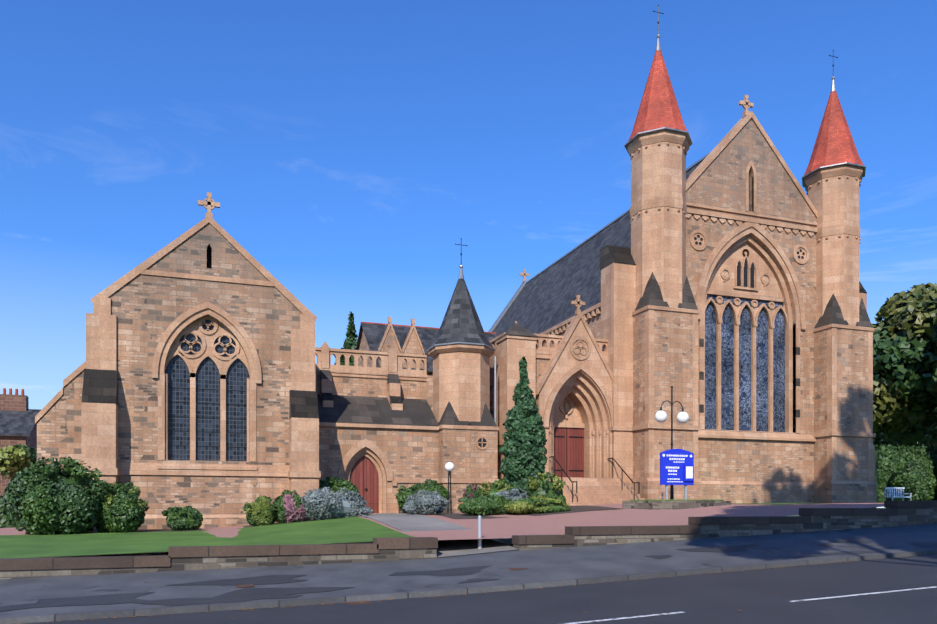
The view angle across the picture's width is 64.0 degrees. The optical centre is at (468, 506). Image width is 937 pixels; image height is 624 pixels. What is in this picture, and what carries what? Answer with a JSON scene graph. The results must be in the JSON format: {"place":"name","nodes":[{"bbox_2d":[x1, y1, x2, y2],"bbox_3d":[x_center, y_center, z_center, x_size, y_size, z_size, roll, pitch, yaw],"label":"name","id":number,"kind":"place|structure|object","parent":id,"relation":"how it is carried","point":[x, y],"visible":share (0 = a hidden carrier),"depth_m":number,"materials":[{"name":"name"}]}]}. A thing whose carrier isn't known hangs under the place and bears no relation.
{"place":"outdoors","nodes":[
{"label":"outdoors","id":0,"kind":"place"},
{"bbox_2d":[3,388,23,394],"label":"chimney pots","id":1,"kind":"object","parent":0,"point":[10,391],"visible":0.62,"depth_m":56.09,"materials":[{"name":"ceramic"}]},
{"bbox_2d":[273,489,301,523],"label":"shrub","id":2,"kind":"object","parent":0,"point":[280,510],"visible":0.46,"depth_m":27.43,"materials":[{"name":"green plant"}]},
{"bbox_2d":[72,514,799,557],"bbox_3d":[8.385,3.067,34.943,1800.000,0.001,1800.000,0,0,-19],"label":"terrain ground","id":3,"kind":"structure","parent":0,"point":[507,541],"depth_m":49.20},
{"bbox_2d":[0,549,936,623],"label":"kerb","id":4,"kind":"structure","parent":3,"relation":"on","point":[201,608],"depth_m":15.04,"materials":[{"name":"concrete"}]},
{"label":"tree trunk","id":5,"kind":"object","parent":3,"relation":"on","visible":0},
{"bbox_2d":[913,423,936,442],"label":"tree leaves","id":6,"kind":"object","parent":5,"relation":"attached to","point":[934,440],"depth_m":90.54,"materials":[{"name":"green plant"}]},
{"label":"tree trunk","id":7,"kind":"object","parent":3,"relation":"on","visible":0},
{"bbox_2d":[873,434,934,446],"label":"tree leaves","id":8,"kind":"object","parent":7,"relation":"on","point":[882,442],"depth_m":98.59,"materials":[{"name":"green plant"}]},
{"bbox_2d":[873,428,936,446],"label":"tree leaves","id":9,"kind":"object","parent":7,"relation":"on","point":[928,443],"depth_m":94.36,"materials":[{"name":"green plant"}]},
{"bbox_2d":[362,513,516,556],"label":"entrance path","id":10,"kind":"structure","parent":0,"point":[404,522],"depth_m":22.59,"materials":[{"name":"concrete"}]},
{"bbox_2d":[478,515,481,548],"bbox_3d":[0.295,0.726,19.742,0.095,1.000,0.100,0,0,-19],"label":"bollard","id":11,"kind":"object","parent":10,"relation":"on","point":[479,531],"visible":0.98,"depth_m":19.70,"materials":[{"name":"grey"}]},
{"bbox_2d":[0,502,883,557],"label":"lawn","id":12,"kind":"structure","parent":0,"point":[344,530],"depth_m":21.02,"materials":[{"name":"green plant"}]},
{"bbox_2d":[300,487,372,519],"bbox_3d":[-5.166,-0.129,28.384,2.931,1.263,1.514,0,0,-44],"label":"lavender","id":13,"kind":"object","parent":12,"relation":"on","point":[313,497],"depth_m":27.94,"materials":[{"name":"plant"}]},
{"bbox_2d":[884,487,911,500],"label":"bench","id":14,"kind":"object","parent":12,"relation":"on","point":[902,493],"visible":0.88,"depth_m":43.71,"materials":[{"name":"white"}]},
{"bbox_2d":[0,503,883,557],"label":"paved forecourt","id":15,"kind":"structure","parent":0,"point":[519,524],"depth_m":24.80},
{"bbox_2d":[0,496,22,527],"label":"hedge","id":16,"kind":"object","parent":15,"relation":"on","point":[2,521],"depth_m":35.15,"materials":[{"name":"plant"}]},
{"bbox_2d":[0,394,36,495],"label":"background house","id":17,"kind":"structure","parent":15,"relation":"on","point":[14,402],"depth_m":55.57,"materials":[{"name":"brick"}]},
{"bbox_2d":[0,409,40,436],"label":"house roofs","id":18,"kind":"structure","parent":17,"relation":"on","point":[17,423],"depth_m":54.20,"materials":[{"name":"tile"}]},
{"bbox_2d":[2,456,107,534],"bbox_3d":[-13.294,-0.347,24.359,3.005,2.565,2.386,0,0,-19],"label":"bush","id":19,"kind":"object","parent":15,"relation":"on","point":[74,499],"visible":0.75,"depth_m":23.62,"materials":[{"name":"green plant"}]},
{"bbox_2d":[93,481,149,532],"bbox_3d":[-11.686,0.043,25.104,1.861,1.750,1.928,0,0,-19],"label":"shrub","id":20,"kind":"object","parent":15,"relation":"on","point":[125,504],"depth_m":24.65,"materials":[{"name":"plant"}]},
{"bbox_2d":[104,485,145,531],"bbox_3d":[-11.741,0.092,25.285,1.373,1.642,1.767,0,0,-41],"label":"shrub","id":21,"kind":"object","parent":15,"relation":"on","point":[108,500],"visible":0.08,"depth_m":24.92,"materials":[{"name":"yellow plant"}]},
{"bbox_2d":[37,223,301,529],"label":"gable wall","id":22,"kind":"structure","parent":15,"relation":"on","point":[147,310],"depth_m":28.58,"materials":[{"name":"brown stone"}]},
{"bbox_2d":[35,192,320,530],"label":"hall dressings","id":23,"kind":"structure","parent":22,"relation":"attached to","point":[99,441],"depth_m":28.60,"materials":[{"name":"brown stone"}]},
{"bbox_2d":[82,369,318,419],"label":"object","id":24,"kind":"object","parent":22,"relation":"attached to","point":[100,386],"visible":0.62,"depth_m":27.19,"materials":[{"name":"stone"}]},
{"bbox_2d":[334,311,357,365],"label":"conifer","id":25,"kind":"object","parent":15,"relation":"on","point":[350,342],"depth_m":70.22,"materials":[{"name":"plant"}]},
{"bbox_2d":[89,506,620,532],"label":"planting beds","id":26,"kind":"object","parent":15,"relation":"on","point":[573,509],"visible":0.15,"depth_m":27.71,"materials":[{"name":"soil"}]},
{"bbox_2d":[162,505,202,530],"bbox_3d":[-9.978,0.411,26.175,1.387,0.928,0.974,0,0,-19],"label":"round shrub","id":27,"kind":"object","parent":26,"relation":"on","point":[170,513],"visible":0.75,"depth_m":26.01,"materials":[{"name":"green plant"}]},
{"bbox_2d":[242,495,277,525],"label":"yellow shrub","id":28,"kind":"object","parent":26,"relation":"on","point":[260,509],"visible":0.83,"depth_m":26.91,"materials":[{"name":"green plant"}]},
{"bbox_2d":[274,492,306,522],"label":"flowering shrub","id":29,"kind":"object","parent":26,"relation":"on","point":[289,504],"visible":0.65,"depth_m":27.36,"materials":[{"name":"plant"}]},
{"bbox_2d":[319,476,339,492],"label":"shrub","id":30,"kind":"object","parent":26,"relation":"on","point":[323,483],"visible":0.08,"depth_m":30.37,"materials":[{"name":"green plant"}]},
{"bbox_2d":[319,477,359,493],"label":"shrub","id":31,"kind":"object","parent":26,"relation":"on","point":[347,484],"visible":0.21,"depth_m":30.39,"materials":[{"name":"green plant"}]},
{"bbox_2d":[463,484,477,498],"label":"pink flowers","id":32,"kind":"object","parent":26,"relation":"on","point":[473,487],"visible":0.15,"depth_m":31.03,"materials":[{"name":"plant"}]},
{"bbox_2d":[457,495,514,514],"bbox_3d":[0.725,-0.031,28.287,2.518,0.780,1.481,0,0,-39],"label":"shrub","id":33,"kind":"object","parent":26,"relation":"on","point":[482,505],"visible":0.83,"depth_m":27.73,"materials":[{"name":"plant"}]},
{"bbox_2d":[489,478,509,495],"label":"shrub","id":34,"kind":"object","parent":26,"relation":"on","point":[497,487],"visible":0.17,"depth_m":30.83,"materials":[{"name":"green plant"}]},
{"bbox_2d":[495,488,527,501],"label":"shrub","id":35,"kind":"object","parent":26,"relation":"on","point":[507,493],"depth_m":29.80,"materials":[{"name":"plant"}]},
{"bbox_2d":[506,486,528,500],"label":"shrub","id":36,"kind":"object","parent":26,"relation":"on","point":[509,487],"visible":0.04,"depth_m":30.10,"materials":[{"name":"plant"}]},
{"bbox_2d":[524,472,565,504],"bbox_3d":[3.130,-0.651,30.402,1.717,1.519,1.596,0,0,-19],"label":"shrub","id":37,"kind":"object","parent":26,"relation":"on","point":[544,483],"visible":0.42,"depth_m":30.03,"materials":[{"name":"green plant"}]},
{"bbox_2d":[315,326,438,512],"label":"stone wall","id":38,"kind":"structure","parent":15,"relation":"on","point":[411,453],"depth_m":33.33,"materials":[{"name":"stone"}]},
{"bbox_2d":[315,317,439,513],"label":"stone trim","id":39,"kind":"structure","parent":38,"relation":"attached to","point":[391,360],"depth_m":34.07,"materials":[{"name":"stone"}]},
{"bbox_2d":[349,456,378,512],"bbox_3d":[-4.605,-0.983,32.962,1.320,2.540,0.130,0,0,-19],"label":"arched door","id":40,"kind":"structure","parent":39,"relation":"in","point":[371,485],"depth_m":33.00,"materials":[{"name":"wood"}]},
{"bbox_2d":[317,370,438,426],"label":"slate roof","id":41,"kind":"structure","parent":38,"relation":"on","point":[368,410],"depth_m":33.63,"materials":[{"name":"stone"}]},
{"bbox_2d":[353,323,497,371],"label":"roofs","id":42,"kind":"structure","parent":38,"relation":"on","point":[374,334],"depth_m":47.77,"materials":[{"name":"stone"}]},
{"bbox_2d":[361,322,495,333],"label":"ridge tile","id":43,"kind":"object","parent":42,"relation":"on","point":[415,326],"visible":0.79,"depth_m":49.06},
{"bbox_2d":[395,478,437,507],"bbox_3d":[-2.098,-0.434,31.544,1.955,1.544,1.809,0,0,-19],"label":"path shrub","id":44,"kind":"object","parent":15,"relation":"on","point":[418,485],"visible":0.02,"depth_m":31.32,"materials":[{"name":"green plant"}]},
{"bbox_2d":[397,481,449,512],"bbox_3d":[-1.919,-0.398,31.555,2.268,1.444,1.864,0,0,-19],"label":"path shrub","id":45,"kind":"object","parent":15,"relation":"on","point":[412,490],"visible":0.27,"depth_m":31.00,"materials":[{"name":"green plant"}]},
{"bbox_2d":[398,502,449,513],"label":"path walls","id":46,"kind":"structure","parent":15,"relation":"on","point":[400,510],"depth_m":30.80,"materials":[{"name":"stone"}]},
{"bbox_2d":[403,489,448,514],"bbox_3d":[-1.634,-0.159,28.678,1.783,0.980,1.173,0,0,-19],"label":"shrub","id":47,"kind":"object","parent":15,"relation":"on","point":[418,501],"depth_m":28.34,"materials":[{"name":"plant"}]},
{"bbox_2d":[447,471,451,513],"bbox_3d":[-0.742,-0.552,29.440,0.172,1.680,0.173,0,0,-19],"label":"lamp post","id":48,"kind":"object","parent":15,"relation":"on","point":[449,474],"visible":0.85,"depth_m":29.41,"materials":[{"name":"metal"}]},
{"bbox_2d":[445,462,453,470],"bbox_3d":[-0.742,-1.562,29.440,0.380,0.380,0.380,0,0,-19],"label":"globe lamp post","id":49,"kind":"object","parent":48,"relation":"on","point":[449,466],"visible":0.85,"depth_m":29.31,"materials":[{"name":"glass"}]},
{"bbox_2d":[0,501,936,578],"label":"boundary wall","id":50,"kind":"structure","parent":15,"relation":"on","point":[911,516],"depth_m":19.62,"materials":[{"name":"stone"}]},
{"bbox_2d":[439,428,497,511],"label":"stone wall","id":51,"kind":"structure","parent":15,"relation":"on","point":[463,454],"depth_m":33.52,"materials":[{"name":"stone"}]},
{"bbox_2d":[433,351,489,421],"bbox_3d":[-0.339,-5.383,34.821,2.440,3.600,2.440,0,0,-19],"label":"turret","id":52,"kind":"object","parent":51,"relation":"on","point":[461,382],"visible":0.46,"depth_m":33.76,"materials":[{"name":"stone"}]},
{"bbox_2d":[428,278,493,348],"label":"turret roof","id":53,"kind":"structure","parent":52,"relation":"on","point":[461,322],"depth_m":34.10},
{"bbox_2d":[455,238,466,264],"bbox_3d":[-0.339,-11.798,34.821,0.620,1.330,0.095,0,0,-19],"label":"turret finial","id":54,"kind":"object","parent":53,"relation":"on","point":[461,250],"visible":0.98,"depth_m":34.81,"materials":[{"name":"metal"}]},
{"bbox_2d":[427,265,495,422],"bbox_3d":[-0.339,-5.278,34.821,2.960,11.890,2.960,0,0,-19],"label":"turret lead","id":55,"kind":"object","parent":52,"relation":"attached to","point":[461,275],"visible":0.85,"depth_m":34.35,"materials":[{"name":"metal"}]},
{"bbox_2d":[428,343,498,482],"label":"turret dressings","id":56,"kind":"structure","parent":51,"relation":"attached to","point":[458,347],"depth_m":33.62,"materials":[{"name":"stone"}]},
{"bbox_2d":[438,402,496,426],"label":"buttress caps","id":57,"kind":"object","parent":51,"relation":"on","point":[449,416],"visible":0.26,"depth_m":33.64,"materials":[{"name":"stone"}]},
{"bbox_2d":[480,480,512,495],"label":"shrub","id":58,"kind":"object","parent":15,"relation":"on","point":[485,485],"depth_m":30.84,"materials":[{"name":"plant"}]},
{"bbox_2d":[498,357,547,494],"bbox_3d":[2.262,-2.936,31.121,2.019,6.510,2.039,0,0,-19],"label":"conifer tree","id":59,"kind":"object","parent":15,"relation":"on","point":[522,449],"depth_m":30.57,"materials":[{"name":"plant"}]},
{"bbox_2d":[490,314,600,424],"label":"stone wall","id":60,"kind":"structure","parent":15,"relation":"on","point":[594,324],"depth_m":36.37,"materials":[{"name":"stone"}]},
{"bbox_2d":[497,319,611,479],"bbox_3d":[4.258,-4.258,36.049,5.770,9.450,1.700,0,0,-19],"label":"porch ashlar","id":61,"kind":"object","parent":15,"relation":"on","point":[511,352],"visible":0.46,"depth_m":35.12,"materials":[{"name":"stone"}]},
{"bbox_2d":[495,323,537,340],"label":"dark porch caps","id":62,"kind":"object","parent":61,"relation":"on","point":[516,329],"visible":0.5,"depth_m":34.78,"materials":[{"name":"stone"}]},
{"bbox_2d":[489,295,612,477],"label":"porch dressings","id":63,"kind":"structure","parent":61,"relation":"attached to","point":[578,389],"depth_m":36.00,"materials":[{"name":"stone"}]},
{"bbox_2d":[554,427,583,477],"bbox_3d":[4.802,-2.623,36.873,1.920,2.520,0.100,0,0,-19],"label":"porch door","id":64,"kind":"structure","parent":61,"relation":"in","point":[575,453],"depth_m":36.88,"materials":[{"name":"wood"}]},
{"bbox_2d":[547,477,644,505],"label":"porch steps","id":65,"kind":"structure","parent":15,"relation":"on","point":[595,491],"depth_m":34.22,"materials":[{"name":"stone"}]},
{"bbox_2d":[549,428,639,501],"bbox_3d":[5.490,-2.008,34.897,3.156,3.750,4.086,0,0,-19],"label":"porch handrail","id":66,"kind":"object","parent":65,"relation":"on","point":[562,469],"visible":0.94,"depth_m":34.77,"materials":[{"name":"metal"}]},
{"bbox_2d":[627,130,701,481],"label":"stone string courses","id":67,"kind":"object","parent":15,"relation":"on","point":[667,136],"depth_m":35.46,"materials":[{"name":"stone"}]},
{"bbox_2d":[628,50,686,140],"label":"spire roof","id":68,"kind":"structure","parent":67,"relation":"on","point":[658,107],"depth_m":35.81,"materials":[{"name":"tile"}]},
{"bbox_2d":[624,34,692,156],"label":"spire trim","id":69,"kind":"structure","parent":68,"relation":"on","point":[658,46],"depth_m":35.64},
{"bbox_2d":[653,5,663,33],"bbox_3d":[9.257,-23.698,36.591,0.620,1.530,0.095,0,0,-19],"label":"tower cross","id":70,"kind":"object","parent":69,"relation":"on","point":[658,12],"visible":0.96,"depth_m":36.58,"materials":[{"name":"metal"}]},
{"bbox_2d":[632,309,701,499],"bbox_3d":[9.147,-4.483,36.907,2.970,9.700,3.450,0,0,-19],"label":"tower rubble","id":71,"kind":"object","parent":15,"relation":"on","point":[673,348],"visible":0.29,"depth_m":35.43,"materials":[{"name":"brown stone"}]},
{"bbox_2d":[635,272,697,310],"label":"buttress caps","id":72,"kind":"object","parent":71,"relation":"on","point":[652,294],"visible":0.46,"depth_m":35.43,"materials":[{"name":"stone"}]},
{"bbox_2d":[660,386,683,498],"bbox_3d":[8.001,-2.404,29.516,1.100,4.700,0.152,0,0,-19],"label":"twin lamp post","id":73,"kind":"object","parent":15,"relation":"on","point":[671,486],"visible":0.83,"depth_m":29.49,"materials":[{"name":"black metal"}]},
{"bbox_2d":[655,411,688,423],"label":"lamp globes","id":74,"kind":"object","parent":73,"relation":"attached to","point":[661,417],"visible":1,"depth_m":29.34,"materials":[{"name":"white"}]},
{"bbox_2d":[622,501,730,509],"bbox_3d":[8.230,0.034,28.915,4.631,0.520,2.328,0,0,-19],"label":"flower bed","id":75,"kind":"object","parent":15,"relation":"on","point":[660,505],"visible":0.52,"depth_m":27.73,"materials":[{"name":"stone"}]},
{"bbox_2d":[660,449,693,484],"bbox_3d":[7.841,-1.496,28.153,1.450,1.360,0.130,0,0,-19],"label":"church sign","id":76,"kind":"object","parent":15,"relation":"on","point":[665,461],"visible":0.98,"depth_m":28.14,"materials":[{"name":"metal"}]},
{"bbox_2d":[662,454,692,481],"bbox_3d":[7.852,-1.444,28.122,1.310,1.050,0.076,0,0,-19],"label":"sign lettering","id":77,"kind":"object","parent":76,"relation":"attached to","point":[689,471],"visible":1,"depth_m":28.18},
{"bbox_2d":[626,119,815,502],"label":"church facade wall","id":78,"kind":"structure","parent":15,"relation":"on","point":[720,181],"depth_m":38.49,"materials":[{"name":"beige stone"}]},
{"bbox_2d":[168,235,804,446],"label":"window recesses","id":79,"kind":"object","parent":78,"relation":"attached to","point":[209,258],"visible":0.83,"depth_m":37.29,"materials":[{"name":"black"}]},
{"bbox_2d":[492,161,701,335],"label":"church roof","id":80,"kind":"structure","parent":78,"relation":"on","point":[541,303],"depth_m":51.21,"materials":[{"name":"tile"}]},
{"bbox_2d":[488,153,708,331],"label":"roof ridge","id":81,"kind":"structure","parent":80,"relation":"on","point":[508,305],"depth_m":60.58,"materials":[{"name":"stone"}]},
{"bbox_2d":[520,95,817,484],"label":"church dressings","id":82,"kind":"structure","parent":78,"relation":"attached to","point":[728,243],"depth_m":38.55,"materials":[{"name":"beige stone"}]},
{"bbox_2d":[705,178,784,431],"bbox_3d":[14.282,-10.668,38.688,5.340,13.730,0.200,0,0,-19],"label":"church glass","id":83,"kind":"object","parent":82,"relation":"in","point":[727,373],"visible":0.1,"depth_m":38.79,"materials":[{"name":"glass"}]},
{"bbox_2d":[601,233,874,481],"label":"stone wall","id":84,"kind":"structure","parent":78,"relation":"attached to","point":[618,294],"depth_m":36.15,"materials":[{"name":"stone"}]},
{"bbox_2d":[805,165,875,483],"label":"turret string courses","id":85,"kind":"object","parent":15,"relation":"on","point":[848,170],"depth_m":39.01,"materials":[{"name":"stone"}]},
{"bbox_2d":[804,91,863,174],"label":"spire roof","id":86,"kind":"structure","parent":85,"relation":"on","point":[834,143],"depth_m":39.44,"materials":[{"name":"tile"}]},
{"bbox_2d":[802,76,865,186],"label":"spire trim","id":87,"kind":"structure","parent":86,"relation":"on","point":[833,87],"depth_m":39.38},
{"bbox_2d":[829,50,837,75],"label":"tower cross","id":88,"kind":"object","parent":87,"relation":"on","point":[833,56],"visible":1,"depth_m":40.15,"materials":[{"name":"metal"}]},
{"bbox_2d":[814,328,875,507],"bbox_3d":[19.414,-4.483,40.478,2.970,9.700,3.450,0,0,-19],"label":"tower rubble","id":89,"kind":"object","parent":15,"relation":"on","point":[852,393],"visible":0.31,"depth_m":39.01,"materials":[{"name":"beige stone"}]},
{"bbox_2d":[814,294,871,328],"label":"buttress caps","id":90,"kind":"object","parent":89,"relation":"on","point":[832,314],"visible":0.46,"depth_m":39.01,"materials":[{"name":"stone"}]},
{"bbox_2d":[875,444,936,502],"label":"hedge","id":91,"kind":"object","parent":15,"relation":"on","point":[887,452],"depth_m":58.37,"materials":[{"name":"plant"}]},
{"bbox_2d":[889,459,935,500],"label":"shrub","id":92,"kind":"object","parent":15,"relation":"on","point":[916,480],"depth_m":55.08,"materials":[{"name":"plant"}]},
{"bbox_2d":[933,350,936,416],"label":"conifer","id":93,"kind":"object","parent":15,"relation":"on","point":[935,377],"visible":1,"depth_m":57.82,"materials":[{"name":"green plant"}]},
{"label":"tree trunk","id":94,"kind":"object","parent":15,"relation":"on","visible":0},
{"bbox_2d":[871,308,936,445],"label":"tree leaves","id":95,"kind":"object","parent":94,"relation":"attached to","point":[887,350],"visible":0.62,"depth_m":67.35,"materials":[{"name":"green plant"}]},
{"bbox_2d":[872,282,936,432],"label":"tree leaves","id":96,"kind":"object","parent":94,"relation":"attached to","point":[915,305],"visible":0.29,"depth_m":68.38,"materials":[{"name":"green plant"}]},
{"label":"tree trunk","id":97,"kind":"object","parent":15,"relation":"on","visible":0},
{"bbox_2d":[0,445,30,479],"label":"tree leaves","id":98,"kind":"object","parent":97,"relation":"on","point":[10,454],"visible":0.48,"depth_m":44.23,"materials":[{"name":"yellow plant"}]},
{"bbox_2d":[0,443,36,475],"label":"tree leaves","id":99,"kind":"object","parent":97,"relation":"on","point":[32,454],"visible":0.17,"depth_m":45.18,"materials":[{"name":"green plant"}]},
{"bbox_2d":[0,524,936,616],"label":"pavement","id":100,"kind":"structure","parent":0,"point":[548,564],"depth_m":17.17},
{"bbox_2d":[0,538,936,610],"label":"pavement patches","id":101,"kind":"object","parent":100,"relation":"on","point":[244,594],"visible":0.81,"depth_m":15.06,"materials":[{"name":"asphalt"}]},
{"bbox_2d":[236,544,831,604],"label":"drain covers","id":102,"kind":"object","parent":100,"relation":"on","point":[349,603],"visible":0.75,"depth_m":15.27,"materials":[{"name":"metal"}]},
{"bbox_2d":[0,0,936,507],"label":"sky","id":103,"kind":"structure","parent":0,"point":[349,147],"materials":[{"name":"blue"}]},
{"bbox_2d":[465,483,482,497],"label":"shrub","id":104,"kind":"object","parent":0,"point":[477,492],"depth_m":31.04,"materials":[{"name":"plant"}]},
{"bbox_2d":[12,554,936,623],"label":"fallen leaves","id":105,"kind":"object","parent":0,"point":[463,594],"visible":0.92,"depth_m":14.77,"materials":[{"name":"plant"}]},
{"bbox_2d":[21,554,936,623],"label":"road","id":106,"kind":"structure","parent":0,"point":[717,598],"depth_m":12.82,"materials":[{"name":"grey asphalt"}]},
{"bbox_2d":[563,586,936,623],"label":"road markings","id":107,"kind":"object","parent":106,"relation":"on","point":[791,601],"visible":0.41,"depth_m":12.00,"materials":[{"name":"paint"}]},
{"bbox_2d":[504,497,570,513],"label":"groundcover","id":108,"kind":"object","parent":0,"point":[516,506],"depth_m":27.69,"materials":[{"name":"plant"}]},
{"bbox_2d":[631,141,697,477],"bbox_3d":[9.129,-8.608,36.959,2.730,17.950,3.342,0,0,-19],"label":"tower ashlar","id":109,"kind":"object","parent":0,"point":[658,243],"visible":0.29,"depth_m":35.50,"materials":[{"name":"beige stone"}]},
{"bbox_2d":[665,485,686,499],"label":"sign posts","id":110,"kind":"object","parent":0,"point":[685,492],"visible":0.29,"depth_m":28.35,"materials":[{"name":"metal"}]},
{"bbox_2d":[630,499,723,500],"bbox_3d":[8.199,-0.236,28.910,3.982,0.060,2.002,0,0,-19],"label":"lawn strip","id":111,"kind":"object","parent":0,"point":[676,500],"depth_m":27.91,"materials":[{"name":"plant"}]},
{"bbox_2d":[600,245,874,444],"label":"quoin stones","id":112,"kind":"object","parent":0,"point":[610,254],"visible":0.38,"depth_m":36.69,"materials":[{"name":"stone"}]},
{"bbox_2d":[808,175,872,480],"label":"tower","id":113,"kind":"structure","parent":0,"point":[834,200],"depth_m":39.04,"materials":[{"name":"beige stone"}]}
]}

